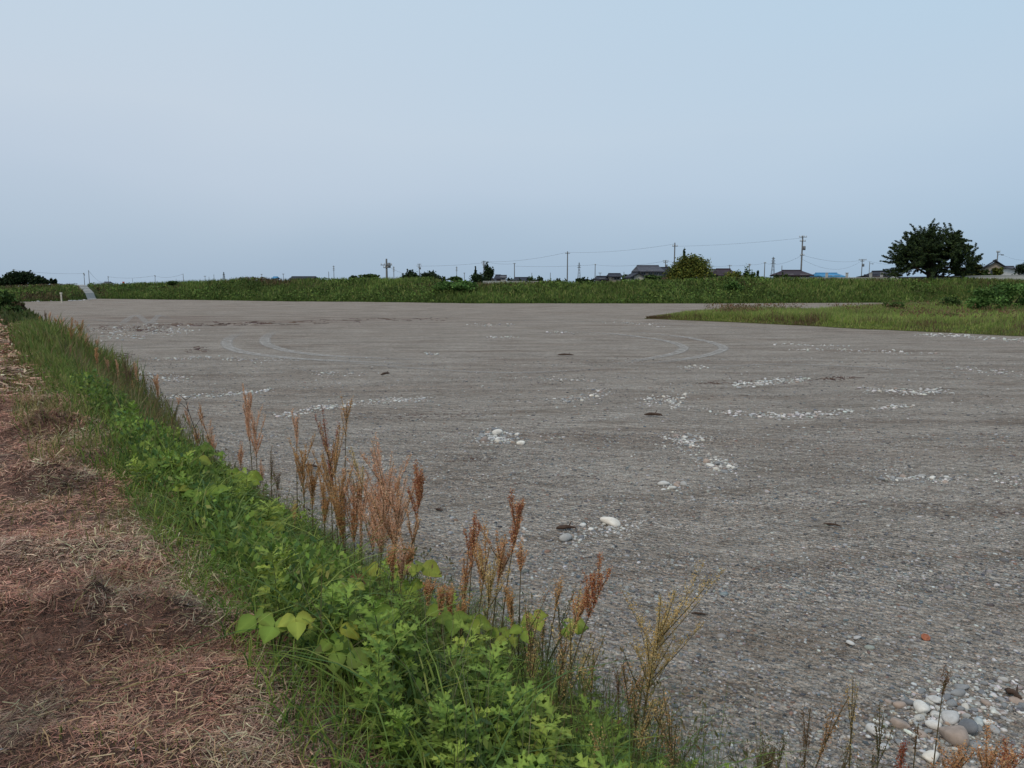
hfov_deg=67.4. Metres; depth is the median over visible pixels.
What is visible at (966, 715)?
stone
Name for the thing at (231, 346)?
tyre track
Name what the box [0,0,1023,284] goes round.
sky
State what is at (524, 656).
sorrel stalk
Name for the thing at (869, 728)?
stone
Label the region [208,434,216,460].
sorrel stalk
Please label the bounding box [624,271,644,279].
house
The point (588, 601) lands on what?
sorrel stalk
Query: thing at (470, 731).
mugwort
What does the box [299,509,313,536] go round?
mugwort
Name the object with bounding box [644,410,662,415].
stick
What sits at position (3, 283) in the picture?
tree
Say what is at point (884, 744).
stone
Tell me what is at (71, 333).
sorrel stalk
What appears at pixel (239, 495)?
mugwort
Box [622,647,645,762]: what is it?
sorrel stalk
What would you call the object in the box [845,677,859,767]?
sorrel stalk
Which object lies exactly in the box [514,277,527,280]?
house
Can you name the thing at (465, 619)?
kudzu plant
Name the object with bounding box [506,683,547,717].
mugwort
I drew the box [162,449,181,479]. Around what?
mugwort
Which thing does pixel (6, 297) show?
bush
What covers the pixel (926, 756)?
stone
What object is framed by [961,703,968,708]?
stone
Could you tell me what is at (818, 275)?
house
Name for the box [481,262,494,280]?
tree
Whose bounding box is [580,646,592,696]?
sorrel stalk
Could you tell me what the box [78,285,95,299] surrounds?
ramp
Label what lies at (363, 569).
kudzu plant
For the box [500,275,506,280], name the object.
house
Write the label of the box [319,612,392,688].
kudzu plant
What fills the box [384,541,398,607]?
sorrel stalk
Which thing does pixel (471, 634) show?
mugwort
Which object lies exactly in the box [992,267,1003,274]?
bush
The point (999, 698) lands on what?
stone
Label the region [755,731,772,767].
sorrel stalk
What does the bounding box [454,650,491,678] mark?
mugwort
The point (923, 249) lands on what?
cherry tree
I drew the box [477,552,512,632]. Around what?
sorrel stalk
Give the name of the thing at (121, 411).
mugwort
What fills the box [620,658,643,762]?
sorrel stalk
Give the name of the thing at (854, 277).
concrete wall
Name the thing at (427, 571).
kudzu plant
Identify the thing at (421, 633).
mugwort
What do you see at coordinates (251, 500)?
mugwort
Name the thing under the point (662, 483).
stone
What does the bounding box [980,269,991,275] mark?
bush
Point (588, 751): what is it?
mugwort
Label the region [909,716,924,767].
sorrel stalk
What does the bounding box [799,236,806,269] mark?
utility pole
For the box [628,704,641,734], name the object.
sorrel stalk
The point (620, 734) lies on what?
mugwort
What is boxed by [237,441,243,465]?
sorrel stalk
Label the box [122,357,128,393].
sorrel stalk
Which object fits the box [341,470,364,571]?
sorrel stalk
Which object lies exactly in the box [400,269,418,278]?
tree
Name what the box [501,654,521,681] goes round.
mugwort
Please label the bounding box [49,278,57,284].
tree
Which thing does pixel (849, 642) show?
stone
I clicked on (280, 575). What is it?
mugwort
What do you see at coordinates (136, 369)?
sorrel stalk
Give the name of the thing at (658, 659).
sorrel stalk
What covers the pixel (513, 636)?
mugwort
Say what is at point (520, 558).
sorrel stalk
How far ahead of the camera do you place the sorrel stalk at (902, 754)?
3.29 m
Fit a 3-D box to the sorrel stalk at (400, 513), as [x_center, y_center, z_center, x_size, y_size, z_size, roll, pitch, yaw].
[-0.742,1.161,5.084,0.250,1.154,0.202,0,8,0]
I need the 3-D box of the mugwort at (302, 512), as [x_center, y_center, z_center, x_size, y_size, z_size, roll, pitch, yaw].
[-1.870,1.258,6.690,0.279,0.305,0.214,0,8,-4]
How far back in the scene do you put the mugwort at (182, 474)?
5.54 m
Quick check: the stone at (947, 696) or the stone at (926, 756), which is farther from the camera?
the stone at (947, 696)
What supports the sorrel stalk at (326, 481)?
on the path
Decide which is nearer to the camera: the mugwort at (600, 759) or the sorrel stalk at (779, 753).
the mugwort at (600, 759)
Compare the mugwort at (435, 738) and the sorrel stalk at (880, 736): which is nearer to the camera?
the mugwort at (435, 738)
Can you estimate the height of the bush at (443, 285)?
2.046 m
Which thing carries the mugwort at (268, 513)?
on the path
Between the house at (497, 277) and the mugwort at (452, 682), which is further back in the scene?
the house at (497, 277)
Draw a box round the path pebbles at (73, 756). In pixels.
[0,525,361,766]
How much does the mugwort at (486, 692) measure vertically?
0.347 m
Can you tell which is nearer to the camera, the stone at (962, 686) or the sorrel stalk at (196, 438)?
the stone at (962, 686)
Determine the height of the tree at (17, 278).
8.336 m
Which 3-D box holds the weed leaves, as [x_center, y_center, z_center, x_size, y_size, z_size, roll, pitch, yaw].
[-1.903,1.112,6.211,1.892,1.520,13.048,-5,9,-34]
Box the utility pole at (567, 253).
[565,251,569,280]
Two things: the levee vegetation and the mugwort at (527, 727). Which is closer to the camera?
the mugwort at (527, 727)
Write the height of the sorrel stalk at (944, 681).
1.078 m
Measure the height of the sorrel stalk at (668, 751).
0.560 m
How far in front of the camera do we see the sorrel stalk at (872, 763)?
3.14 m
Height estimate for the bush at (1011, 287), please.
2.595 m
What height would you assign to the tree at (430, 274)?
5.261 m
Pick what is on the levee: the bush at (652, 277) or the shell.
the bush at (652, 277)
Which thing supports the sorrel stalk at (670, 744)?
on the path
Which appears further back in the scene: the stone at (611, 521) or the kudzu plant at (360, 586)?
the stone at (611, 521)
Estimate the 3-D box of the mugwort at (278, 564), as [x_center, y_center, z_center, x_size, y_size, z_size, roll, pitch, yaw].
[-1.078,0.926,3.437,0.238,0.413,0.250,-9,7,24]
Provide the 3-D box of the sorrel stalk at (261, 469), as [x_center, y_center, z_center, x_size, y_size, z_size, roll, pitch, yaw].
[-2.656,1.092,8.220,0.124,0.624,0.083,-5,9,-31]
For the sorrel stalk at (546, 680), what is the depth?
4.04 m
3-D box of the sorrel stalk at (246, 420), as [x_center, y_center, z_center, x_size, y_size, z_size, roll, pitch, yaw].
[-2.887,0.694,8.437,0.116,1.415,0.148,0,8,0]
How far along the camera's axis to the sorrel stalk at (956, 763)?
3.14 m
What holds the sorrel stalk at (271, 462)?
on the path
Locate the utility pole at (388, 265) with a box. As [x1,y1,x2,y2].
[383,259,391,276]
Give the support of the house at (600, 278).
on the ground
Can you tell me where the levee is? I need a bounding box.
[14,280,1022,302]
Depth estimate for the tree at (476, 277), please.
138.25 m
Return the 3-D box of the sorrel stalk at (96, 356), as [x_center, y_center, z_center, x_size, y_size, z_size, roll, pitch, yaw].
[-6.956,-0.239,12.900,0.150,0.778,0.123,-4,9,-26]
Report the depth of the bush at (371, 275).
110.56 m
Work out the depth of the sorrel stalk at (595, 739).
2.86 m
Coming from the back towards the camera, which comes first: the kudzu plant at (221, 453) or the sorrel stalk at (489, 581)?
the kudzu plant at (221, 453)
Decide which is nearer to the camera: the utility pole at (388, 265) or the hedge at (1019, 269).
the hedge at (1019, 269)
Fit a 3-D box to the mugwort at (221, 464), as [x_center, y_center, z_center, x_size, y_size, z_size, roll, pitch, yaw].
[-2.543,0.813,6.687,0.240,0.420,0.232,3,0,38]
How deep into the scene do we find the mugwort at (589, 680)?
4.27 m
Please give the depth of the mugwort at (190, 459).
6.10 m
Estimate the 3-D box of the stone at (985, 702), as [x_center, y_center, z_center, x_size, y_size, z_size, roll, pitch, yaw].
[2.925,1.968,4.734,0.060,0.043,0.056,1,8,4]
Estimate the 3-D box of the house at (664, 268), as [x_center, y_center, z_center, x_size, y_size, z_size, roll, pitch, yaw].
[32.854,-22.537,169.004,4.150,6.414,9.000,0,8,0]
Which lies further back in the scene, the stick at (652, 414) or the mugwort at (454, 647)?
the stick at (652, 414)
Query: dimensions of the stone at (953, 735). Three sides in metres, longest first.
0.202 x 0.134 x 0.122 m
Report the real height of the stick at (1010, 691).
0.066 m
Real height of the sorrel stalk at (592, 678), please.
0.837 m
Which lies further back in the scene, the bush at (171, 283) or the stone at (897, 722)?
the bush at (171, 283)
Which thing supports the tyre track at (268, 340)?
on the gravel field
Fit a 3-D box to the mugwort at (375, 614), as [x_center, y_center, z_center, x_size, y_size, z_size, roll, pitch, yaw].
[-0.516,1.078,3.052,0.265,0.498,0.298,-7,-3,44]
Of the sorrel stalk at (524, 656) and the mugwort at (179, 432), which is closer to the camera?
the sorrel stalk at (524, 656)
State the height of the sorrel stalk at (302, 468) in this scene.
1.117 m
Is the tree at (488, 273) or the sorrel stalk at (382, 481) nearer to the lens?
the sorrel stalk at (382, 481)
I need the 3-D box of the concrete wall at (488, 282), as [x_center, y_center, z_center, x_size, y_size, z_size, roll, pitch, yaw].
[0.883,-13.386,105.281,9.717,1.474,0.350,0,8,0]
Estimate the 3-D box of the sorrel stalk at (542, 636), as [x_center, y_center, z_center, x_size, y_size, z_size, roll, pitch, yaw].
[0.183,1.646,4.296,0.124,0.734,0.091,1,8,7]
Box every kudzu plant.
[134,448,211,472]
[172,482,228,506]
[175,441,214,454]
[208,450,225,461]
[218,466,263,488]
[236,508,285,532]
[236,607,313,652]
[262,564,364,604]
[298,603,400,645]
[304,559,369,580]
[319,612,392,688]
[365,557,441,608]
[394,602,492,658]
[486,609,588,692]
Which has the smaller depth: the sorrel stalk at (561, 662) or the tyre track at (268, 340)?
the sorrel stalk at (561, 662)
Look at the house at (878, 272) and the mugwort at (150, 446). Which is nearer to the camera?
the mugwort at (150, 446)
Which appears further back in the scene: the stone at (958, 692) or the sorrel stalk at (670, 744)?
the stone at (958, 692)
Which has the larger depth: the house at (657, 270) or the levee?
the house at (657, 270)
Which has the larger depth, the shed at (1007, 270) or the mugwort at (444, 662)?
the shed at (1007, 270)
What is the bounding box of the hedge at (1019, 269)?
[1011,262,1023,275]
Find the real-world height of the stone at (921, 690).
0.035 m
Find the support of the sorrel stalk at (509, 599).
on the path
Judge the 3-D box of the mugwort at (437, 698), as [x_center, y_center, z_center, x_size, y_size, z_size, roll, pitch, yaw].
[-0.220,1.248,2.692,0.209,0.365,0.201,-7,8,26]
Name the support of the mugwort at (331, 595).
on the path
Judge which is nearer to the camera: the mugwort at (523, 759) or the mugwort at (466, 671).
the mugwort at (523, 759)
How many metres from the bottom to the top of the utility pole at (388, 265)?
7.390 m
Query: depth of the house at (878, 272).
152.81 m
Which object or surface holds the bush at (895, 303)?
on the verge
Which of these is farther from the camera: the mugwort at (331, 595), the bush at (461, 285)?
the bush at (461, 285)
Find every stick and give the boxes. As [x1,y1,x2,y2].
[556,521,575,528]
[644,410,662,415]
[691,610,707,614]
[823,522,841,526]
[1004,684,1021,698]
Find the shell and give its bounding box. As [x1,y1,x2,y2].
[921,633,930,640]
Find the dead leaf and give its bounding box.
[350,573,365,583]
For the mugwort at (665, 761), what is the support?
on the path
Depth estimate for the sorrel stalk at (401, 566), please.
4.20 m
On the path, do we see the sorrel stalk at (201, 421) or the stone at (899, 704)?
the sorrel stalk at (201, 421)
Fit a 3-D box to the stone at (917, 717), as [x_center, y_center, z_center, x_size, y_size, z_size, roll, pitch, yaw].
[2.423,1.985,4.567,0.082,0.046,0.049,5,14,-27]
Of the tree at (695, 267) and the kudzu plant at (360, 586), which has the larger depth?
the tree at (695, 267)
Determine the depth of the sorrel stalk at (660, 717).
3.56 m
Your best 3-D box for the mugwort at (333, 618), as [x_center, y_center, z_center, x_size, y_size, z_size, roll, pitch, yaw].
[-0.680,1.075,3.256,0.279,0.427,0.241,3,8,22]
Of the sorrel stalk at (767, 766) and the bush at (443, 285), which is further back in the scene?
the bush at (443, 285)
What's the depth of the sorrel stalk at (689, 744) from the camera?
4.07 m
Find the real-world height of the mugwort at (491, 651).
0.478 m
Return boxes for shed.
[288,276,316,279]
[858,274,889,278]
[1003,266,1017,274]
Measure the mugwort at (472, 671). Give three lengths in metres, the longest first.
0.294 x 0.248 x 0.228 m
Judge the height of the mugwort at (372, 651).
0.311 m
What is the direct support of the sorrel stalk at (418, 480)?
on the path
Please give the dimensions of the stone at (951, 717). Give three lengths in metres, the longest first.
0.126 x 0.096 x 0.051 m
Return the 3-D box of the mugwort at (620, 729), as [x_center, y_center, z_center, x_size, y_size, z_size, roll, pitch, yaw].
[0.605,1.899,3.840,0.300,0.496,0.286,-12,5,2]
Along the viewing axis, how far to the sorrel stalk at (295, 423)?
7.02 m
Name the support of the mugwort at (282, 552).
on the path
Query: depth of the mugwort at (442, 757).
2.38 m
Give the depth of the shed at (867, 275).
151.28 m
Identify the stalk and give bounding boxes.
[68,323,74,339]
[74,320,83,334]
[94,347,98,370]
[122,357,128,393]
[127,366,132,383]
[132,362,138,392]
[152,376,159,420]
[156,374,159,409]
[171,393,203,440]
[183,404,194,446]
[193,428,200,445]
[197,403,203,440]
[199,415,213,461]
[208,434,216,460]
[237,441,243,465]
[242,383,253,487]
[245,398,265,494]
[258,458,264,493]
[268,446,274,502]
[272,471,281,502]
[289,431,315,509]
[289,499,298,533]
[290,408,299,510]
[297,447,321,533]
[312,426,342,556]
[314,406,343,567]
[317,466,331,540]
[318,422,344,554]
[329,461,353,569]
[340,396,352,552]
[341,468,369,564]
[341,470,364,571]
[345,432,425,583]
[348,446,364,571]
[354,482,380,561]
[357,484,392,585]
[364,447,399,581]
[371,476,413,592]
[383,475,414,590]
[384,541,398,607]
[395,507,421,599]
[395,535,410,612]
[406,460,426,606]
[420,578,435,656]
[436,583,446,649]
[444,582,454,646]
[454,593,472,647]
[457,538,478,656]
[462,509,481,634]
[470,519,490,637]
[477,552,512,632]
[479,588,496,643]
[481,527,516,648]
[496,488,525,657]
[501,580,515,682]
[513,539,527,687]
[517,638,535,670]
[521,606,542,685]
[523,588,548,679]
[527,636,539,683]
[535,618,548,687]
[539,672,553,695]
[543,574,563,687]
[550,586,594,754]
[553,659,573,724]
[554,627,569,711]
[555,551,613,719]
[555,586,575,680]
[558,571,593,695]
[579,633,605,728]
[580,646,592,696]
[588,723,607,767]
[612,666,623,726]
[620,560,725,737]
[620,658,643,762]
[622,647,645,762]
[626,596,675,743]
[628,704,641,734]
[633,690,661,764]
[637,724,653,763]
[647,688,670,753]
[648,688,681,767]
[658,725,680,763]
[667,729,700,764]
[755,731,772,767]
[755,732,776,764]
[756,739,777,767]
[764,746,776,766]
[775,730,788,767]
[796,702,812,767]
[815,692,849,767]
[828,735,854,767]
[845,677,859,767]
[855,748,875,767]
[871,705,894,767]
[893,735,909,767]
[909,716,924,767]
[927,737,979,767]
[932,663,953,767]
[974,715,1019,767]
[993,735,1023,767]
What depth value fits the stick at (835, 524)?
8.14 m
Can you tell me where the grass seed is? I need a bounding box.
[77,335,811,767]
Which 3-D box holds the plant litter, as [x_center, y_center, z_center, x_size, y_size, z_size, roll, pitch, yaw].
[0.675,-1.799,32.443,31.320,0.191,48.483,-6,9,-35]
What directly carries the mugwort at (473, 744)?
on the path
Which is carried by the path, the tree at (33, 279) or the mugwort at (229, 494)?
the mugwort at (229, 494)
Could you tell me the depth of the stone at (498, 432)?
12.85 m
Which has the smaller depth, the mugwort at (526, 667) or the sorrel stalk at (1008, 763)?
the sorrel stalk at (1008, 763)
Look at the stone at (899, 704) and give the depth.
4.68 m
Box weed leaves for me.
[68,368,655,767]
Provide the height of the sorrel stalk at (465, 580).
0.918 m
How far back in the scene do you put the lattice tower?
1231.55 m
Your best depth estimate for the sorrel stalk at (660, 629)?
3.60 m
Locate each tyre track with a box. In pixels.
[221,338,351,361]
[259,337,354,357]
[610,333,687,359]
[673,335,727,358]
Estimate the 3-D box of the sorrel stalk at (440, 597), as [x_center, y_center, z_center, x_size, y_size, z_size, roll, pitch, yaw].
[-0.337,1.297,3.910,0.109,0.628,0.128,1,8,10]
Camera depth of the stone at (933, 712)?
4.61 m
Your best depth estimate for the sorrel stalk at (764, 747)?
3.83 m
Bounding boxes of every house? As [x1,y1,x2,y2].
[494,274,500,280]
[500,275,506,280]
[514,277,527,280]
[593,276,608,281]
[606,273,622,282]
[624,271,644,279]
[631,265,664,275]
[661,267,669,279]
[713,268,733,277]
[770,270,813,277]
[810,273,844,277]
[868,270,901,279]
[980,259,1004,273]
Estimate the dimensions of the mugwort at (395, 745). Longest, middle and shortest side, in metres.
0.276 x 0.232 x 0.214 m
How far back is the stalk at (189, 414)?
10.14 m
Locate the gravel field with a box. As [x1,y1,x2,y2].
[25,299,1023,767]
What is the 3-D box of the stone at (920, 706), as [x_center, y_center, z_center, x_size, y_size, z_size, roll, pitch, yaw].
[2.472,1.961,4.654,0.077,0.070,0.105,-2,8,-17]
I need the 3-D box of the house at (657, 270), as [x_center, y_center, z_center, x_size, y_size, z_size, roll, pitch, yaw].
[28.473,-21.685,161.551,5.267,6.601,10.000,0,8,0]
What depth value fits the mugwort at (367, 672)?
2.69 m
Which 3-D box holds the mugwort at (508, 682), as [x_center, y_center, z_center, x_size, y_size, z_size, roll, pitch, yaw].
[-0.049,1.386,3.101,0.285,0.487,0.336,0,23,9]
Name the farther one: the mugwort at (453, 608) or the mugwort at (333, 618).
the mugwort at (453, 608)
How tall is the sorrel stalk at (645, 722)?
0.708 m
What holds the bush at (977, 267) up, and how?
on the levee
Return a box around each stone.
[492,429,502,435]
[559,533,571,541]
[600,517,620,526]
[657,481,669,485]
[846,640,854,645]
[865,723,884,737]
[878,743,889,749]
[889,717,911,727]
[893,701,905,708]
[902,699,913,705]
[913,700,929,713]
[914,714,925,720]
[916,729,927,737]
[917,688,925,693]
[921,750,938,763]
[924,719,941,729]
[925,695,942,703]
[930,710,940,715]
[938,725,969,747]
[941,693,950,700]
[941,710,958,724]
[946,699,956,706]
[950,688,965,695]
[953,684,969,689]
[958,718,977,734]
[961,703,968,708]
[961,713,970,717]
[969,740,983,749]
[980,699,991,705]
[983,719,994,724]
[989,724,999,733]
[997,677,1008,681]
[997,696,1005,701]
[1008,696,1023,703]
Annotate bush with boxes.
[0,290,17,306]
[0,305,26,314]
[12,299,29,313]
[40,279,49,286]
[166,280,177,285]
[357,273,379,278]
[431,279,457,291]
[447,275,462,281]
[449,280,478,292]
[643,275,664,280]
[723,269,744,278]
[723,280,744,290]
[882,301,905,309]
[934,296,964,307]
[960,263,984,275]
[963,286,1010,310]
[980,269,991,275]
[986,280,1023,310]
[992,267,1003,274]
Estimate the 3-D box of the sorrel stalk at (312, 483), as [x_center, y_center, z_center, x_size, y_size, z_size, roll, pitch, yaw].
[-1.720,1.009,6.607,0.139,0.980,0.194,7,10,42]
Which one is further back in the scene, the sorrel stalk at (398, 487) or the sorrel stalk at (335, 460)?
the sorrel stalk at (335, 460)
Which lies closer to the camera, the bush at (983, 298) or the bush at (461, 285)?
the bush at (983, 298)
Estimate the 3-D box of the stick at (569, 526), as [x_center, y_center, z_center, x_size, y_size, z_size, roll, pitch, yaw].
[0.564,1.481,8.032,0.210,0.082,0.081,0,8,0]
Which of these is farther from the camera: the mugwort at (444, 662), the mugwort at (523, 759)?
the mugwort at (444, 662)
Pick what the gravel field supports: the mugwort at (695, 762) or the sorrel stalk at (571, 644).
the mugwort at (695, 762)
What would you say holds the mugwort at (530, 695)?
on the path
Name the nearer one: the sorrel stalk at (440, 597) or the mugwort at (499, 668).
the mugwort at (499, 668)
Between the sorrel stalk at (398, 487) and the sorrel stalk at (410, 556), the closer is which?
the sorrel stalk at (410, 556)
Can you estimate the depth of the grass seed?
4.15 m
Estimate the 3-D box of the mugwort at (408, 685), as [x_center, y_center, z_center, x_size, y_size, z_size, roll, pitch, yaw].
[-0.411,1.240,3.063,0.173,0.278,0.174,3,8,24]
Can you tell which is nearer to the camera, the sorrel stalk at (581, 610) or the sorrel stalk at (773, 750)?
the sorrel stalk at (773, 750)
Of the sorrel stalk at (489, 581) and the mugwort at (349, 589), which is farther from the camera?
the sorrel stalk at (489, 581)
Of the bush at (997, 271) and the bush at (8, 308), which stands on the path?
the bush at (8, 308)
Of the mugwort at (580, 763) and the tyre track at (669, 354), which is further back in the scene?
the tyre track at (669, 354)
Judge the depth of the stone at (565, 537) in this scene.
7.69 m
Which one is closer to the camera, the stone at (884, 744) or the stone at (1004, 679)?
the stone at (884, 744)
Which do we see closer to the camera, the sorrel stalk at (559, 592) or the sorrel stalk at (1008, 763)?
the sorrel stalk at (1008, 763)
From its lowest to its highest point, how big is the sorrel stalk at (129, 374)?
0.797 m
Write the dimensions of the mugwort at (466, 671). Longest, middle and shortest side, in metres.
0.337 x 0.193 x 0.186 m
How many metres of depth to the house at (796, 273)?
149.97 m
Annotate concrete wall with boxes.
[483,281,537,283]
[790,277,887,279]
[898,275,1023,279]
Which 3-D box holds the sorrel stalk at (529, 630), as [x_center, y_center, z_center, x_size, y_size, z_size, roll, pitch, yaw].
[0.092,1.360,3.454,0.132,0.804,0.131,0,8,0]
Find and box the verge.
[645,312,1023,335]
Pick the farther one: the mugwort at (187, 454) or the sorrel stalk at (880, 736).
the mugwort at (187, 454)
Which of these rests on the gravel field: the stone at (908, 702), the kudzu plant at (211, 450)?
the stone at (908, 702)
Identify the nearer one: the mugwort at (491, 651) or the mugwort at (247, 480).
the mugwort at (491, 651)
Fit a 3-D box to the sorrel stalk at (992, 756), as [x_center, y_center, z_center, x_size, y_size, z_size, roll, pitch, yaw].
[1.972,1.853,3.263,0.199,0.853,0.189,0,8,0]
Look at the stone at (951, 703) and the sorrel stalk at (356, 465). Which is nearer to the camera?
the stone at (951, 703)
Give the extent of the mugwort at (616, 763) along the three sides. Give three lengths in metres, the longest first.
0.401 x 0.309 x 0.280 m
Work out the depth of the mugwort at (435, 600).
5.33 m
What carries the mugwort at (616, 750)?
on the path
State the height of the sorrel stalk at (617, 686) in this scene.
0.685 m
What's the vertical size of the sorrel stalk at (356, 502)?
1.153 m
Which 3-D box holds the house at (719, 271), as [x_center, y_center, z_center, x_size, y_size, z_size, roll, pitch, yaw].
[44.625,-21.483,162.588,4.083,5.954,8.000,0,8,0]
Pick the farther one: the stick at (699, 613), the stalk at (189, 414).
the stalk at (189, 414)
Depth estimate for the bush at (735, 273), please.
123.26 m
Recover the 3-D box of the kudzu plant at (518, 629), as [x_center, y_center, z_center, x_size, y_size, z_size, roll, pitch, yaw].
[0.127,1.501,3.950,0.516,0.747,0.336,-6,10,-37]
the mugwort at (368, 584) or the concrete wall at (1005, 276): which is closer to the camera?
the mugwort at (368, 584)
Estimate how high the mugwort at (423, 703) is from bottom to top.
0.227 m
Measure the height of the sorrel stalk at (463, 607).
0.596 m
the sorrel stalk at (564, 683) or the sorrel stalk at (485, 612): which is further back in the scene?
the sorrel stalk at (485, 612)
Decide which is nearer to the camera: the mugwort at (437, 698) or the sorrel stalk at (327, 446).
the mugwort at (437, 698)
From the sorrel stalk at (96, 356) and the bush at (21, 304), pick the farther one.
the bush at (21, 304)
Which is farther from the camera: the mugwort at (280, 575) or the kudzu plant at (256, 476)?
the kudzu plant at (256, 476)
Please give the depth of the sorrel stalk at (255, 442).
8.12 m
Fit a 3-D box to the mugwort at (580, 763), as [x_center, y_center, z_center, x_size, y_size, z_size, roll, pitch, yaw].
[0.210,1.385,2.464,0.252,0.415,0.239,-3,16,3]
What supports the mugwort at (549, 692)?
on the path
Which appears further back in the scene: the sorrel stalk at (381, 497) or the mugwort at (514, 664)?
the sorrel stalk at (381, 497)
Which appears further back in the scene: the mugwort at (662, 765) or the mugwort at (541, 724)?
the mugwort at (662, 765)
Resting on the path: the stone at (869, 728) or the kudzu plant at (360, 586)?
the kudzu plant at (360, 586)
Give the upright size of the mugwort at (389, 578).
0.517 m
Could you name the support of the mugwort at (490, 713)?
on the path
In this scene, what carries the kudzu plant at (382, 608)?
on the path
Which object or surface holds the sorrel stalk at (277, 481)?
on the path
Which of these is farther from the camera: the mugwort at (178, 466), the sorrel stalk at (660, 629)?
the mugwort at (178, 466)
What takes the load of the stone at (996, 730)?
on the gravel field
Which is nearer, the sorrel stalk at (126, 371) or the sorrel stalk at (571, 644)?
the sorrel stalk at (571, 644)
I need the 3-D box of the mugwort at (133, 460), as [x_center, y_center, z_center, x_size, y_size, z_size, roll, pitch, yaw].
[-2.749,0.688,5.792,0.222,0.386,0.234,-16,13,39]
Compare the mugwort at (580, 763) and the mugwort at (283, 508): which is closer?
the mugwort at (580, 763)
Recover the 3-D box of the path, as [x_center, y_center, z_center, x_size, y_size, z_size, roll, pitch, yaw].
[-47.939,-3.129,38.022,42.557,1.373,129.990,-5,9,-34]
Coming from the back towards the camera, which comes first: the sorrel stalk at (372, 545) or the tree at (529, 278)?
the tree at (529, 278)
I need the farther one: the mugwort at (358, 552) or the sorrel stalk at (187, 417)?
the sorrel stalk at (187, 417)
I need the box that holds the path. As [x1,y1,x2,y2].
[0,338,427,767]
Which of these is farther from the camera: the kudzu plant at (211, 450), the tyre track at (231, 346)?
the tyre track at (231, 346)
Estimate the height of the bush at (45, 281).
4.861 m
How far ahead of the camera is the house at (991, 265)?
166.89 m
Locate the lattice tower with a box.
[770,256,775,277]
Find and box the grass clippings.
[0,319,435,767]
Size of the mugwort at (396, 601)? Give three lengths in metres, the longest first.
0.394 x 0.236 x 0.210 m
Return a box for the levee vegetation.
[0,275,1023,303]
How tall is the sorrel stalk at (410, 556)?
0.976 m
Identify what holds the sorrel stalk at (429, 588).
on the path
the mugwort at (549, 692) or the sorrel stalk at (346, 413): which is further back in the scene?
the sorrel stalk at (346, 413)
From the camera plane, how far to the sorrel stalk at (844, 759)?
3.42 m
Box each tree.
[0,270,36,285]
[0,277,12,285]
[25,275,46,285]
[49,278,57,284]
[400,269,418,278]
[419,270,447,280]
[469,272,487,283]
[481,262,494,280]
[526,276,535,280]
[662,253,715,280]
[743,266,755,277]
[880,218,982,279]
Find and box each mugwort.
[114,405,132,439]
[121,400,140,433]
[126,453,160,492]
[145,441,155,459]
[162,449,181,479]
[169,455,186,486]
[171,471,197,505]
[175,427,186,443]
[175,450,199,479]
[178,453,200,485]
[211,486,232,512]
[213,454,228,481]
[232,487,249,512]
[237,467,259,511]
[243,497,262,534]
[251,545,299,620]
[256,497,283,518]
[265,550,312,600]
[271,566,290,606]
[272,542,297,600]
[280,502,291,540]
[295,511,308,538]
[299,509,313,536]
[307,581,355,660]
[322,585,359,646]
[330,582,369,683]
[344,633,405,753]
[350,544,364,562]
[350,594,407,697]
[350,638,403,715]
[354,576,387,616]
[370,620,428,708]
[370,704,428,767]
[377,560,410,616]
[388,593,414,637]
[395,662,421,713]
[400,585,430,641]
[404,615,438,679]
[413,693,468,767]
[414,690,437,739]
[418,697,473,767]
[423,649,459,687]
[424,588,455,621]
[426,689,461,745]
[429,738,482,767]
[431,593,459,656]
[435,643,471,711]
[443,664,477,686]
[444,706,506,767]
[445,680,470,728]
[447,736,494,767]
[449,665,477,729]
[452,618,494,682]
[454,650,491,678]
[456,707,502,755]
[462,640,517,745]
[469,640,511,686]
[471,681,501,723]
[478,672,518,737]
[488,685,543,764]
[492,679,545,761]
[496,749,548,767]
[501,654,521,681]
[505,616,526,662]
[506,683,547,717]
[506,692,576,767]
[513,659,541,684]
[523,673,568,741]
[529,724,567,762]
[532,753,572,767]
[549,690,577,727]
[568,694,602,755]
[569,667,601,715]
[575,737,611,765]
[575,751,599,767]
[581,716,631,763]
[592,728,630,755]
[594,749,628,767]
[601,715,642,757]
[607,749,633,767]
[646,759,667,767]
[658,754,679,767]
[679,759,702,767]
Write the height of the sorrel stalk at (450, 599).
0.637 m
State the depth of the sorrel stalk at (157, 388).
12.66 m
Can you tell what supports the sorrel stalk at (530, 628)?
on the path
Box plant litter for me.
[83,317,1023,665]
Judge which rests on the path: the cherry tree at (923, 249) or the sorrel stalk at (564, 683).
the sorrel stalk at (564, 683)
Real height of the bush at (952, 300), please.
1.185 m
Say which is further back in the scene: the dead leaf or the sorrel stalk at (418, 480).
the sorrel stalk at (418, 480)
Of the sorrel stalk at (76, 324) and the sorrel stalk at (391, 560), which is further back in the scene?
the sorrel stalk at (76, 324)
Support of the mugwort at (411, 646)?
on the path
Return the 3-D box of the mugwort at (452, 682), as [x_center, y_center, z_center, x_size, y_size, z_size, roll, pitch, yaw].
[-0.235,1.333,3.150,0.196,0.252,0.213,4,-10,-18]

